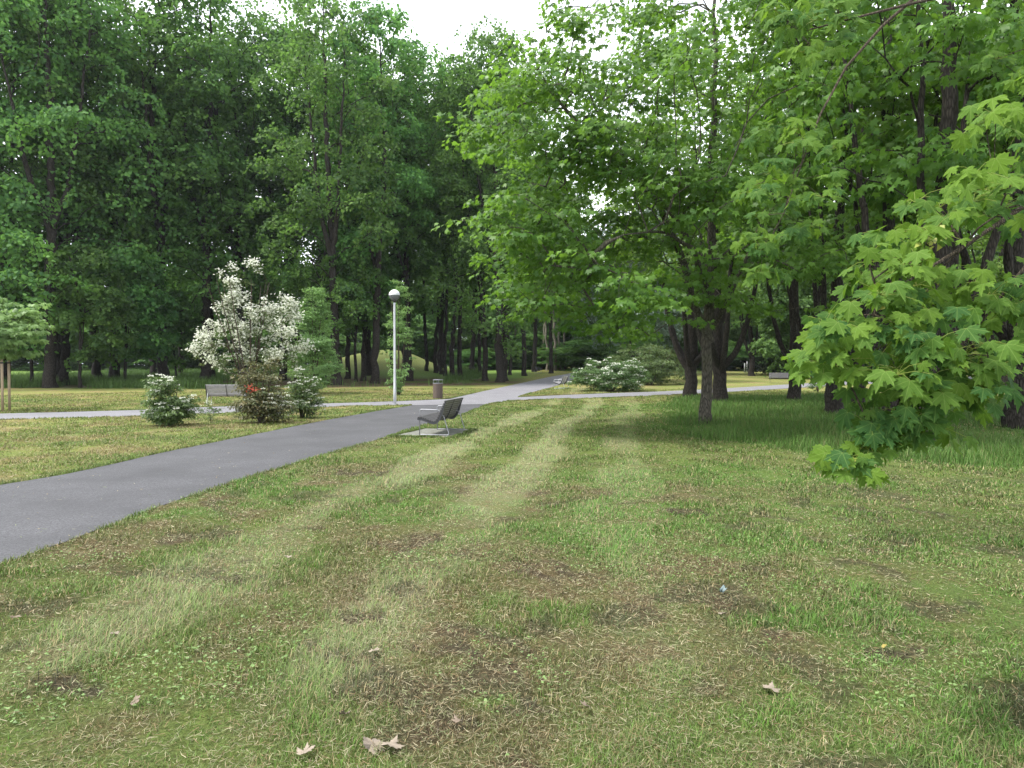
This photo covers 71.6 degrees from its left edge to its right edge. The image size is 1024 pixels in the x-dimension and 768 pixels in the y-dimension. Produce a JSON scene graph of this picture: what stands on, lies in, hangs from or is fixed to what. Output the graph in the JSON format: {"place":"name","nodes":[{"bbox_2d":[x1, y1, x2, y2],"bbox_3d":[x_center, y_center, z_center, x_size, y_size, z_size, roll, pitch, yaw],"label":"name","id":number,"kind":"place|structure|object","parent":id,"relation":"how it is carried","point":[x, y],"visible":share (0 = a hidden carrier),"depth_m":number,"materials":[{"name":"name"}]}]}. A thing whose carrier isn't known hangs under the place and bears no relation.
{"place":"outdoors","nodes":[
{"label":"outdoors","id":0,"kind":"place"},
{"bbox_2d":[0,399,445,418],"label":"path","id":1,"kind":"structure","parent":0,"point":[77,414],"depth_m":23.95,"materials":[{"name":"grey asphalt"}]},
{"bbox_2d":[0,404,483,562],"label":"path","id":2,"kind":"structure","parent":0,"point":[50,510],"depth_m":10.10,"materials":[{"name":"grey asphalt"}]},
{"bbox_2d":[415,373,585,404],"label":"path","id":3,"kind":"structure","parent":0,"point":[492,395],"depth_m":41.39,"materials":[{"name":"grey asphalt"}]},
{"bbox_2d":[1,0,1009,365],"label":"sky","id":4,"kind":"structure","parent":0,"point":[433,22],"materials":[{"name":"white"}]},
{"bbox_2d":[0,350,1023,767],"bbox_3d":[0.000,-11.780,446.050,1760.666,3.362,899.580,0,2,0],"label":"ground","id":5,"kind":"structure","parent":0,"point":[666,600],"depth_m":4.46,"materials":[{"name":"green plant"}]},
{"bbox_2d":[0,359,10,410],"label":"tree stakes","id":6,"kind":"object","parent":5,"relation":"on","point":[2,385],"visible":0.79,"depth_m":24.49,"materials":[{"name":"brown wood"}]},
{"bbox_2d":[0,297,55,360],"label":"staked tree","id":7,"kind":"object","parent":5,"relation":"on","point":[12,332],"visible":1,"depth_m":24.72,"materials":[{"name":"green plant"}]},
{"bbox_2d":[0,241,66,385],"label":"young maple","id":8,"kind":"object","parent":5,"relation":"on","point":[18,288],"visible":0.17,"depth_m":47.45,"materials":[{"name":"green plant"}]},
{"bbox_2d":[0,0,89,319],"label":"tree","id":9,"kind":"object","parent":5,"relation":"on","point":[9,112],"visible":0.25,"depth_m":45.78,"materials":[{"name":"green plant"}]},
{"bbox_2d":[11,321,88,370],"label":"bush","id":10,"kind":"object","parent":5,"relation":"on","point":[36,368],"visible":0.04,"depth_m":94.72,"materials":[{"name":"green plant"}]},
{"bbox_2d":[0,0,102,382],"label":"tree","id":11,"kind":"object","parent":5,"relation":"on","point":[9,74],"visible":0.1,"depth_m":49.56,"materials":[{"name":"green plant"}]},
{"bbox_2d":[0,0,151,376],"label":"tree","id":12,"kind":"object","parent":5,"relation":"on","point":[59,348],"visible":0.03,"depth_m":52.22,"materials":[{"name":"green plant"}]},
{"bbox_2d":[0,0,154,384],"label":"tree","id":13,"kind":"object","parent":5,"relation":"on","point":[86,198],"visible":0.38,"depth_m":49.09,"materials":[{"name":"green plant"}]},
{"bbox_2d":[0,0,167,387],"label":"tree","id":14,"kind":"object","parent":5,"relation":"on","point":[48,212],"visible":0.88,"depth_m":46.61,"materials":[{"name":"green plant"}]},
{"bbox_2d":[6,2,168,377],"bbox_3d":[-34.191,-15.639,56.756,12.332,31.458,12.102,0,2,4],"label":"tree","id":15,"kind":"object","parent":5,"relation":"on","point":[96,368],"visible":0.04,"depth_m":55.87,"materials":[{"name":"green plant"}]},
{"bbox_2d":[36,242,139,387],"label":"young maple","id":16,"kind":"object","parent":5,"relation":"on","point":[96,260],"visible":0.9,"depth_m":46.17,"materials":[{"name":"green plant"}]},
{"bbox_2d":[69,327,139,369],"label":"bush","id":17,"kind":"object","parent":5,"relation":"on","point":[102,365],"visible":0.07,"depth_m":97.73,"materials":[{"name":"green plant"}]},
{"bbox_2d":[15,0,206,377],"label":"tree","id":18,"kind":"object","parent":5,"relation":"on","point":[136,232],"visible":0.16,"depth_m":53.13,"materials":[{"name":"green plant"}]},
{"bbox_2d":[86,245,181,380],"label":"young maple","id":19,"kind":"object","parent":5,"relation":"on","point":[149,306],"visible":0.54,"depth_m":50.67,"materials":[{"name":"green plant"}]},
{"bbox_2d":[50,0,251,378],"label":"tree","id":20,"kind":"object","parent":5,"relation":"on","point":[161,230],"visible":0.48,"depth_m":53.16,"materials":[{"name":"green plant"}]},
{"bbox_2d":[122,343,199,369],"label":"bush","id":21,"kind":"object","parent":5,"relation":"on","point":[185,360],"visible":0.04,"depth_m":95.20,"materials":[{"name":"green plant"}]},
{"bbox_2d":[140,374,202,426],"bbox_3d":[-9.087,0.445,18.752,1.587,1.441,1.483,0,2,0],"label":"viburnum shrub","id":22,"kind":"object","parent":5,"relation":"on","point":[168,410],"visible":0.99,"depth_m":18.49,"materials":[{"name":"green plant"}]},
{"bbox_2d":[139,289,212,378],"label":"young maple","id":23,"kind":"object","parent":5,"relation":"on","point":[185,325],"visible":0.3,"depth_m":56.75,"materials":[{"name":"green plant"}]},
{"bbox_2d":[131,16,276,378],"bbox_3d":[-26.871,-16.059,62.256,12.257,31.859,12.489,0,2,-16],"label":"tree","id":24,"kind":"object","parent":5,"relation":"on","point":[242,108],"visible":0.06,"depth_m":60.07,"materials":[{"name":"green plant"}]},
{"bbox_2d":[114,0,294,381],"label":"tree","id":25,"kind":"object","parent":5,"relation":"on","point":[207,174],"visible":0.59,"depth_m":54.89,"materials":[{"name":"green plant"}]},
{"bbox_2d":[205,385,247,401],"bbox_3d":[-11.736,0.417,29.325,1.620,0.793,0.727,0,2,-8],"label":"park bench","id":26,"kind":"object","parent":5,"relation":"on","point":[220,390],"visible":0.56,"depth_m":29.11,"materials":[{"name":"paint"}]},
{"bbox_2d":[186,329,277,369],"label":"bush","id":27,"kind":"object","parent":5,"relation":"on","point":[220,352],"visible":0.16,"depth_m":93.64,"materials":[{"name":"green plant"}]},
{"bbox_2d":[156,0,315,380],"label":"tree","id":28,"kind":"object","parent":5,"relation":"on","point":[229,220],"visible":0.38,"depth_m":57.49,"materials":[{"name":"green plant"}]},
{"bbox_2d":[0,365,481,388],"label":"undergrowth","id":29,"kind":"object","parent":5,"relation":"on","point":[189,379],"visible":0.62,"depth_m":51.66,"materials":[{"name":"green plant"}]},
{"bbox_2d":[175,66,317,372],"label":"tree","id":30,"kind":"object","parent":5,"relation":"on","point":[224,317],"visible":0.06,"depth_m":65.13,"materials":[{"name":"green plant"}]},
{"bbox_2d":[181,255,319,388],"bbox_3d":[-13.388,-2.989,36.722,6.807,7.319,3.907,0,2,0],"label":"white blossom shrub","id":31,"kind":"object","parent":5,"relation":"on","point":[242,330],"visible":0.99,"depth_m":36.48,"materials":[{"name":"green plant"}]},
{"bbox_2d":[224,356,297,423],"bbox_3d":[-6.845,0.187,19.530,1.786,1.912,1.631,-1,2,-35],"label":"flowering shrub","id":32,"kind":"object","parent":5,"relation":"on","point":[262,404],"visible":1,"depth_m":19.37,"materials":[{"name":"green plant"}]},
{"bbox_2d":[215,13,348,379],"bbox_3d":[-19.646,-15.992,62.313,12.051,31.761,11.721,0,2,-3],"label":"tree","id":33,"kind":"object","parent":5,"relation":"on","point":[248,63],"visible":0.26,"depth_m":59.54,"materials":[{"name":"green plant"}]},
{"bbox_2d":[236,325,329,367],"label":"bush","id":34,"kind":"object","parent":5,"relation":"on","point":[274,343],"visible":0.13,"depth_m":92.79,"materials":[{"name":"green plant"}]},
{"bbox_2d":[226,30,340,378],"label":"tree","id":35,"kind":"object","parent":5,"relation":"on","point":[281,183],"visible":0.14,"depth_m":61.32,"materials":[{"name":"green plant"}]},
{"bbox_2d":[281,367,329,418],"bbox_3d":[-6.247,0.293,21.511,1.420,1.598,1.519,1,2,35],"label":"viburnum shrub","id":36,"kind":"object","parent":5,"relation":"on","point":[306,395],"visible":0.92,"depth_m":21.33,"materials":[{"name":"green plant"}]},
{"bbox_2d":[280,286,347,390],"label":"pyramid tree","id":37,"kind":"object","parent":5,"relation":"on","point":[317,370],"visible":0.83,"depth_m":38.76,"materials":[{"name":"green plant"}]},
{"bbox_2d":[245,0,387,364],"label":"tree","id":38,"kind":"object","parent":5,"relation":"on","point":[320,251],"visible":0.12,"depth_m":58.77,"materials":[{"name":"green plant"}]},
{"bbox_2d":[240,0,409,384],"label":"tree","id":39,"kind":"object","parent":5,"relation":"on","point":[286,71],"visible":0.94,"depth_m":49.35,"materials":[{"name":"green plant"}]},
{"bbox_2d":[275,251,378,384],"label":"young maple","id":40,"kind":"object","parent":5,"relation":"on","point":[342,286],"visible":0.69,"depth_m":50.67,"materials":[{"name":"green plant"}]},
{"bbox_2d":[0,392,680,565],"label":"edge grass","id":41,"kind":"structure","parent":5,"relation":"on","point":[407,430],"depth_m":14.79,"materials":[{"name":"green plant"}]},
{"bbox_2d":[307,85,389,378],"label":"tree","id":42,"kind":"object","parent":5,"relation":"on","point":[347,358],"visible":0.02,"depth_m":63.84,"materials":[{"name":"green plant"}]},
{"bbox_2d":[311,247,401,381],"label":"young maple","id":43,"kind":"object","parent":5,"relation":"on","point":[385,267],"visible":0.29,"depth_m":57.23,"materials":[{"name":"green plant"}]},
{"bbox_2d":[309,67,417,380],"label":"tree","id":44,"kind":"object","parent":5,"relation":"on","point":[398,267],"visible":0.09,"depth_m":58.56,"materials":[{"name":"green plant"}]},
{"bbox_2d":[299,42,436,375],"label":"tree","id":45,"kind":"object","parent":5,"relation":"on","point":[368,351],"visible":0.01,"depth_m":67.57,"materials":[{"name":"green plant"}]},
{"bbox_2d":[363,736,384,754],"bbox_3d":[-0.575,1.500,2.935,0.115,0.024,0.102,35,9,-25],"label":"dry leaf","id":46,"kind":"object","parent":5,"relation":"on","point":[368,742],"visible":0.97,"depth_m":2.95,"materials":[{"name":"beige plant"}]},
{"bbox_2d":[302,0,453,383],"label":"tree","id":47,"kind":"object","parent":5,"relation":"on","point":[413,177],"visible":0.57,"depth_m":52.98,"materials":[{"name":"green plant"}]},
{"bbox_2d":[389,290,399,403],"bbox_3d":[-4.779,-1.450,28.935,0.454,4.777,0.454,0,2,0],"label":"street lamp","id":48,"kind":"object","parent":5,"relation":"on","point":[394,293],"visible":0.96,"depth_m":28.89,"materials":[{"name":"metal"}]},
{"bbox_2d":[349,257,441,379],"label":"young maple","id":49,"kind":"object","parent":5,"relation":"on","point":[424,307],"visible":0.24,"depth_m":61.75,"materials":[{"name":"green plant"}]},
{"bbox_2d":[384,279,415,394],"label":"columnar tree","id":50,"kind":"object","parent":5,"relation":"on","point":[403,329],"visible":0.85,"depth_m":37.06,"materials":[{"name":"green plant"}]},
{"bbox_2d":[350,35,465,380],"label":"tree","id":51,"kind":"object","parent":5,"relation":"on","point":[423,244],"visible":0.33,"depth_m":57.90,"materials":[{"name":"green plant"}]},
{"bbox_2d":[371,318,450,359],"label":"bush","id":52,"kind":"object","parent":5,"relation":"on","point":[418,338],"visible":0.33,"depth_m":96.68,"materials":[{"name":"green plant"}]},
{"bbox_2d":[396,106,443,370],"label":"tree","id":53,"kind":"object","parent":5,"relation":"on","point":[425,343],"visible":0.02,"depth_m":72.48,"materials":[{"name":"green plant"}]},
{"bbox_2d":[399,428,467,437],"bbox_3d":[-1.832,1.201,16.749,1.380,0.118,2.040,0,2,10],"label":"paved area","id":54,"kind":"object","parent":5,"relation":"on","point":[434,431],"visible":0.39,"depth_m":16.74,"materials":[{"name":"concrete"}]},
{"bbox_2d":[417,397,464,435],"bbox_3d":[-1.642,0.744,16.735,0.727,0.793,1.620,0,2,10],"label":"park bench","id":55,"kind":"object","parent":54,"relation":"on","point":[450,408],"visible":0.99,"depth_m":16.44,"materials":[{"name":"metal"}]},
{"bbox_2d":[404,97,463,372],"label":"tree","id":56,"kind":"object","parent":5,"relation":"on","point":[436,346],"visible":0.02,"depth_m":72.02,"materials":[{"name":"brown plant"}]},
{"bbox_2d":[403,278,465,365],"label":"tree","id":57,"kind":"object","parent":5,"relation":"on","point":[430,317],"visible":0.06,"depth_m":104.00,"materials":[{"name":"green plant"}]},
{"bbox_2d":[415,154,453,374],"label":"tree","id":58,"kind":"object","parent":5,"relation":"on","point":[442,342],"visible":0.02,"depth_m":71.30,"materials":[{"name":"green plant"}]},
{"bbox_2d":[393,93,489,371],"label":"tree","id":59,"kind":"object","parent":5,"relation":"on","point":[427,281],"visible":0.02,"depth_m":72.26,"materials":[{"name":"green plant"}]},
{"bbox_2d":[413,98,469,375],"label":"tree","id":60,"kind":"object","parent":5,"relation":"on","point":[444,338],"depth_m":69.35,"materials":[{"name":"green plant"}]},
{"bbox_2d":[403,62,500,377],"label":"tree","id":61,"kind":"object","parent":5,"relation":"on","point":[451,356],"visible":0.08,"depth_m":64.25,"materials":[{"name":"green plant"}]},
{"bbox_2d":[416,84,491,375],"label":"tree","id":62,"kind":"object","parent":5,"relation":"on","point":[474,285],"visible":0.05,"depth_m":65.89,"materials":[{"name":"green plant"}]},
{"bbox_2d":[444,280,495,369],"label":"tree","id":63,"kind":"object","parent":5,"relation":"on","point":[466,317],"visible":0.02,"depth_m":77.75,"materials":[{"name":"green plant"}]},
{"bbox_2d":[429,347,511,369],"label":"bush","id":64,"kind":"object","parent":5,"relation":"on","point":[466,355],"visible":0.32,"depth_m":96.99,"materials":[{"name":"green plant"}]},
{"bbox_2d":[444,282,517,368],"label":"tree","id":65,"kind":"object","parent":5,"relation":"on","point":[468,327],"visible":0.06,"depth_m":103.06,"materials":[{"name":"green plant"}]},
{"bbox_2d":[427,36,535,380],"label":"tree","id":66,"kind":"object","parent":5,"relation":"on","point":[456,96],"visible":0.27,"depth_m":57.39,"materials":[{"name":"green plant"}]},
{"bbox_2d":[466,173,499,371],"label":"tree","id":67,"kind":"object","parent":5,"relation":"on","point":[479,351],"visible":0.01,"depth_m":72.76,"materials":[{"name":"brown plant"}]},
{"bbox_2d":[447,43,550,380],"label":"tree","id":68,"kind":"object","parent":5,"relation":"on","point":[505,360],"visible":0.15,"depth_m":57.49,"materials":[{"name":"green plant"}]},
{"bbox_2d":[421,14,580,381],"bbox_3d":[-0.805,-14.301,55.591,12.691,28.850,11.848,0,2,-1],"label":"tree","id":69,"kind":"object","parent":5,"relation":"on","point":[447,182],"visible":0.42,"depth_m":54.73,"materials":[{"name":"green plant"}]},
{"bbox_2d":[470,345,545,369],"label":"bush","id":70,"kind":"object","parent":5,"relation":"on","point":[529,352],"visible":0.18,"depth_m":100.22,"materials":[{"name":"green plant"}]},
{"bbox_2d":[0,465,1023,754],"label":"clover","id":71,"kind":"object","parent":5,"relation":"on","point":[478,621],"visible":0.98,"depth_m":3.94,"materials":[{"name":"green plant"}]},
{"bbox_2d":[0,412,1023,767],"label":"grass clippings","id":72,"kind":"object","parent":5,"relation":"on","point":[450,716],"depth_m":4.25,"materials":[{"name":"plant"}]},
{"bbox_2d":[487,331,567,368],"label":"bush","id":73,"kind":"object","parent":5,"relation":"on","point":[529,343],"visible":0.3,"depth_m":101.67,"materials":[{"name":"green plant"}]},
{"bbox_2d":[492,112,564,375],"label":"tree","id":74,"kind":"object","parent":5,"relation":"on","point":[524,362],"visible":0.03,"depth_m":71.78,"materials":[{"name":"green plant"}]},
{"bbox_2d":[512,152,578,371],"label":"tree","id":75,"kind":"object","parent":5,"relation":"on","point":[534,357],"depth_m":87.98,"materials":[{"name":"green plant"}]},
{"bbox_2d":[515,140,589,372],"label":"tree","id":76,"kind":"object","parent":5,"relation":"on","point":[550,347],"visible":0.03,"depth_m":81.33,"materials":[{"name":"green plant"}]},
{"bbox_2d":[539,286,604,368],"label":"tree","id":77,"kind":"object","parent":5,"relation":"on","point":[585,338],"visible":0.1,"depth_m":102.97,"materials":[{"name":"green plant"}]},
{"bbox_2d":[537,345,616,370],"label":"bush","id":78,"kind":"object","parent":5,"relation":"on","point":[562,353],"visible":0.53,"depth_m":92.62,"materials":[{"name":"green plant"}]},
{"bbox_2d":[546,339,616,368],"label":"bush","id":79,"kind":"object","parent":5,"relation":"on","point":[583,343],"visible":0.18,"depth_m":93.87,"materials":[{"name":"green plant"}]},
{"bbox_2d":[566,357,652,391],"bbox_3d":[5.744,-0.528,41.752,4.876,2.121,3.751,1,2,20],"label":"white blossom bush","id":80,"kind":"object","parent":5,"relation":"on","point":[603,379],"visible":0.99,"depth_m":41.26,"materials":[{"name":"green plant"}]},
{"bbox_2d":[571,221,687,372],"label":"silver tree","id":81,"kind":"object","parent":5,"relation":"on","point":[663,330],"visible":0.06,"depth_m":56.58,"materials":[{"name":"green plant"}]},
{"bbox_2d":[601,337,668,381],"bbox_3d":[10.127,-2.189,57.248,5.714,4.321,4.313,0,2,0],"label":"green bush","id":82,"kind":"object","parent":5,"relation":"on","point":[637,346],"visible":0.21,"depth_m":56.89,"materials":[{"name":"green plant"}]},
{"bbox_2d":[603,204,703,358],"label":"silver tree","id":83,"kind":"object","parent":5,"relation":"on","point":[701,308],"depth_m":75.08,"materials":[{"name":"green plant"}]},
{"bbox_2d":[607,343,700,384],"bbox_3d":[10.379,-1.436,51.186,7.080,3.279,4.706,0,2,0],"label":"green bush","id":84,"kind":"object","parent":5,"relation":"on","point":[658,370],"visible":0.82,"depth_m":51.09,"materials":[{"name":"green plant"}]},
{"bbox_2d":[580,77,779,396],"bbox_3d":[8.810,-7.051,34.692,11.382,15.831,10.999,0,2,-3],"label":"maple tree","id":85,"kind":"object","parent":5,"relation":"on","point":[689,357],"visible":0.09,"depth_m":34.85,"materials":[{"name":"green plant"}]},
{"bbox_2d":[431,0,939,423],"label":"maple tree","id":86,"kind":"object","parent":5,"relation":"on","point":[591,142],"visible":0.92,"depth_m":15.46,"materials":[{"name":"green plant"}]},
{"bbox_2d":[667,339,741,370],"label":"bush","id":87,"kind":"object","parent":5,"relation":"on","point":[731,343],"visible":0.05,"depth_m":93.46,"materials":[{"name":"green plant"}]},
{"bbox_2d":[701,344,778,370],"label":"bush","id":88,"kind":"object","parent":5,"relation":"on","point":[742,355],"visible":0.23,"depth_m":91.76,"materials":[{"name":"green plant"}]},
{"bbox_2d":[603,42,880,401],"bbox_3d":[9.103,-6.534,30.307,10.449,15.040,10.813,-1,2,-34],"label":"maple tree","id":89,"kind":"object","parent":5,"relation":"on","point":[721,361],"visible":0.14,"depth_m":30.06,"materials":[{"name":"green plant"}]},
{"bbox_2d":[721,280,772,375],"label":"maple tree","id":90,"kind":"object","parent":5,"relation":"on","point":[733,316],"visible":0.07,"depth_m":72.02,"materials":[{"name":"green plant"}]},
{"bbox_2d":[744,310,810,373],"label":"spruce tree","id":91,"kind":"object","parent":5,"relation":"on","point":[763,361],"visible":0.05,"depth_m":76.12,"materials":[{"name":"green plant"}]},
{"bbox_2d":[733,285,830,375],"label":"grove tree","id":92,"kind":"object","parent":5,"relation":"on","point":[753,323],"visible":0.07,"depth_m":70.31,"materials":[{"name":"green plant"}]},
{"bbox_2d":[748,278,856,377],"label":"grove tree","id":93,"kind":"object","parent":5,"relation":"on","point":[805,300],"visible":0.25,"depth_m":63.77,"materials":[{"name":"green plant"}]},
{"bbox_2d":[694,59,913,401],"bbox_3d":[12.170,-6.525,29.933,9.615,15.116,9.912,1,2,33],"label":"maple tree","id":94,"kind":"object","parent":5,"relation":"on","point":[794,391],"visible":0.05,"depth_m":30.25,"materials":[{"name":"green plant"}]},
{"bbox_2d":[698,4,985,414],"bbox_3d":[10.279,-5.334,22.922,9.334,12.982,9.019,-1,2,-35],"label":"maple tree","id":95,"kind":"object","parent":5,"relation":"on","point":[831,405],"visible":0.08,"depth_m":22.53,"materials":[{"name":"green plant"}]},
{"bbox_2d":[724,0,986,402],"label":"maple tree","id":96,"kind":"object","parent":5,"relation":"on","point":[845,185],"visible":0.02,"depth_m":26.82,"materials":[{"name":"green plant"}]},
{"bbox_2d":[710,0,1023,413],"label":"maple tree","id":97,"kind":"object","parent":5,"relation":"on","point":[889,224],"visible":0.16,"depth_m":17.28,"materials":[{"name":"green plant"}]},
{"bbox_2d":[718,0,1023,439],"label":"maple tree","id":98,"kind":"object","parent":5,"relation":"on","point":[951,35],"visible":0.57,"depth_m":13.64,"materials":[{"name":"green plant"}]},
{"bbox_2d":[730,0,1023,489],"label":"maple","id":99,"kind":"object","parent":5,"relation":"on","point":[915,319],"visible":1,"depth_m":3.00,"materials":[{"name":"green plant"}]},
{"bbox_2d":[810,0,1023,429],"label":"maple tree","id":100,"kind":"object","parent":5,"relation":"on","point":[1012,418],"visible":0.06,"depth_m":17.83,"materials":[{"name":"green plant"}]},
{"bbox_2d":[847,19,1006,288],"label":"maple tree","id":101,"kind":"object","parent":5,"relation":"on","point":[969,247],"depth_m":30.49,"materials":[{"name":"green plant"}]},
{"bbox_2d":[902,232,999,378],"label":"grove tree","id":102,"kind":"object","parent":5,"relation":"on","point":[995,255],"visible":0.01,"depth_m":60.48,"materials":[{"name":"green plant"}]},
{"bbox_2d":[958,226,1007,385],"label":"maple tree","id":103,"kind":"object","parent":5,"relation":"on","point":[1000,274],"visible":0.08,"depth_m":40.18,"materials":[{"name":"green plant"}]},
{"bbox_2d":[496,377,971,400],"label":"path","id":104,"kind":"structure","parent":0,"point":[652,393],"depth_m":38.86,"materials":[{"name":"grey asphalt"}]},
{"bbox_2d":[645,391,1023,470],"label":"long grass","id":105,"kind":"structure","parent":0,"point":[741,411],"depth_m":17.19,"materials":[{"name":"green plant"}]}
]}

